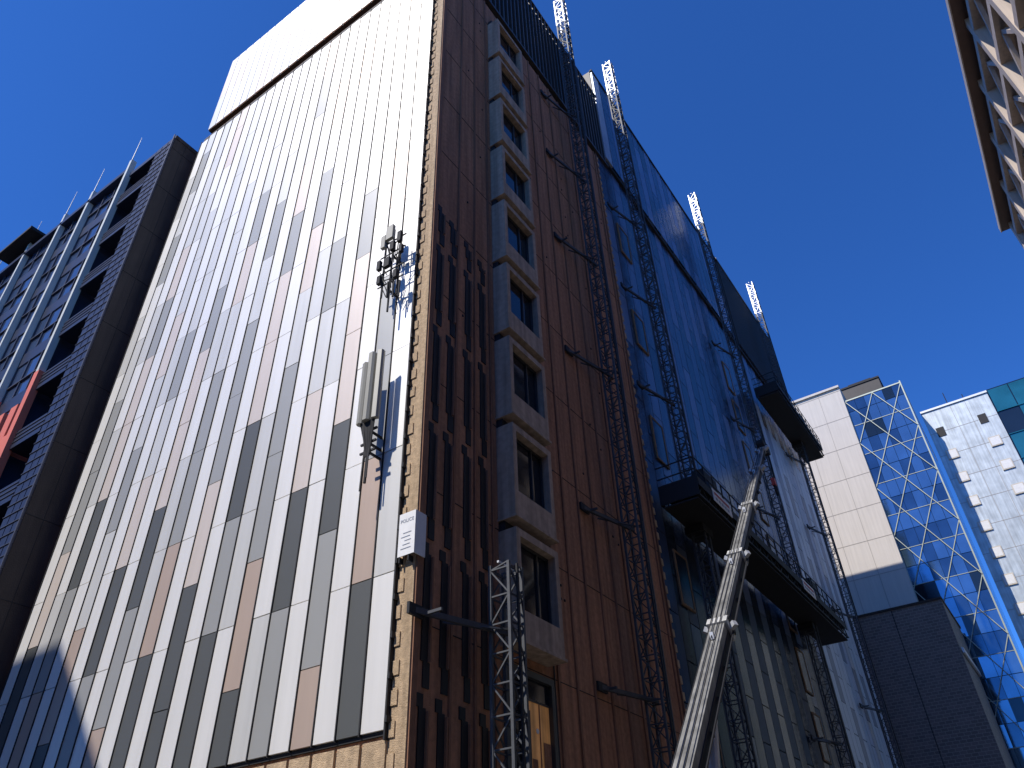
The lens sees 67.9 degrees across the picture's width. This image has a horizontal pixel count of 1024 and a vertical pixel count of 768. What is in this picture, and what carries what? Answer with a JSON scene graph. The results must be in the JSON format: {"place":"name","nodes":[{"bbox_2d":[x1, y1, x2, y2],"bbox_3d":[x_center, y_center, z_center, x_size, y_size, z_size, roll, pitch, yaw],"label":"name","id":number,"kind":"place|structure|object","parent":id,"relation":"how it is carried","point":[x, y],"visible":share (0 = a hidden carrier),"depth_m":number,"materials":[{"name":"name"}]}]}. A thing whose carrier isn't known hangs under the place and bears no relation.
{"place":"outdoors","nodes":[
{"label":"outdoors","id":0,"kind":"place"},
{"bbox_2d":[0,0,898,767],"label":"office tower","id":1,"kind":"structure","parent":0,"point":[228,580],"depth_m":23.89,"materials":[{"name":"metal cladding panels"},{"name":"brick"},{"name":"glass"}]},
{"bbox_2d":[356,349,385,491],"bbox_3d":[-3.368,0.912,18.561,0.676,3.950,0.680,-24,-43,26],"label":"cellular antenna","id":2,"kind":"object","parent":1,"relation":"attached to","point":[369,405],"visible":1,"depth_m":18.55,"materials":[{"name":"metal"}]},
{"bbox_2d":[376,224,406,311],"bbox_3d":[-3.351,-3.249,21.686,0.950,3.350,0.570,-24,-43,26],"label":"cellular antenna","id":3,"kind":"object","parent":1,"relation":"attached to","point":[386,241],"visible":1,"depth_m":21.62,"materials":[{"name":"metal"}]},
{"bbox_2d":[397,509,426,564],"bbox_3d":[-2.151,3.331,16.368,0.460,1.130,0.366,-24,-43,26],"label":"corner sign","id":4,"kind":"object","parent":1,"relation":"attached to","point":[412,532],"visible":1,"depth_m":16.27,"materials":[{"name":"plastic"}]},
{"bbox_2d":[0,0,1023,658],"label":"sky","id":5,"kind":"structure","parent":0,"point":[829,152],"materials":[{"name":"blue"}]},
{"bbox_2d":[792,376,917,615],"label":"cream office block","id":6,"kind":"structure","parent":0,"point":[875,572],"depth_m":75.24,"materials":[{"name":"metal"}]},
{"bbox_2d":[853,596,1014,767],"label":"brick warehouse","id":7,"kind":"structure","parent":0,"point":[937,703],"depth_m":56.60,"materials":[{"name":"brick"}]},
{"bbox_2d":[920,377,1023,647],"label":"metal clad tower","id":8,"kind":"structure","parent":0,"point":[978,440],"depth_m":74.52,"materials":[{"name":"metal"}]},
{"bbox_3d":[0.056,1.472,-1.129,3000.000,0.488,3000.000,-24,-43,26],"label":"ground","id":9,"kind":"structure","parent":0,"visible":0},
{"bbox_2d":[0,134,197,694],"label":"apartment tower","id":10,"kind":"structure","parent":9,"relation":"on","point":[74,285],"depth_m":33.58,"materials":[{"name":"black tile"}]},
{"bbox_2d":[845,380,1023,767],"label":"diagrid glass tower","id":11,"kind":"structure","parent":9,"relation":"on","point":[936,547],"depth_m":70.14,"materials":[{"name":"glass"}]},
{"bbox_2d":[945,0,1023,248],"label":"louvred office","id":12,"kind":"structure","parent":9,"relation":"on","point":[988,35],"depth_m":45.09,"materials":[{"name":"beige concrete"}]},
{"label":"road","id":13,"kind":"structure","parent":0,"visible":0},
{"bbox_2d":[671,439,778,767],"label":"mobile crane","id":14,"kind":"object","parent":13,"relation":"on","point":[698,744],"visible":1,"depth_m":16.01,"materials":[{"name":"paint"}]},
{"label":"pavement","id":15,"kind":"structure","parent":0,"visible":0},
{"bbox_2d":[406,560,530,767],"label":"scaffold mast","id":16,"kind":"object","parent":15,"relation":"on","point":[422,612],"visible":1,"depth_m":15.73,"materials":[{"name":"metal"}]},
{"bbox_2d":[540,0,676,767],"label":"scaffold mast","id":17,"kind":"object","parent":15,"relation":"on","point":[604,688],"visible":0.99,"depth_m":26.94,"materials":[{"name":"metal"}]},
{"bbox_2d":[602,60,757,767],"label":"scaffold mast","id":18,"kind":"object","parent":15,"relation":"on","point":[651,308],"visible":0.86,"depth_m":34.72,"materials":[{"name":"metal"}]},
{"bbox_2d":[655,455,848,645],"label":"work platform","id":19,"kind":"structure","parent":18,"relation":"attached to","point":[699,505],"depth_m":33.38,"materials":[{"name":"metal"}]},
{"bbox_2d":[688,192,855,767],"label":"scaffold mast","id":20,"kind":"object","parent":15,"relation":"on","point":[752,429],"visible":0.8,"depth_m":44.46,"materials":[{"name":"metal"}]},
{"bbox_2d":[746,282,904,767],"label":"scaffold mast","id":21,"kind":"object","parent":15,"relation":"on","point":[876,709],"visible":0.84,"depth_m":52.72,"materials":[{"name":"metal"}]},
{"bbox_2d":[751,371,823,461],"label":"work platform","id":22,"kind":"structure","parent":21,"relation":"attached to","point":[784,414],"depth_m":56.84,"materials":[{"name":"metal"}]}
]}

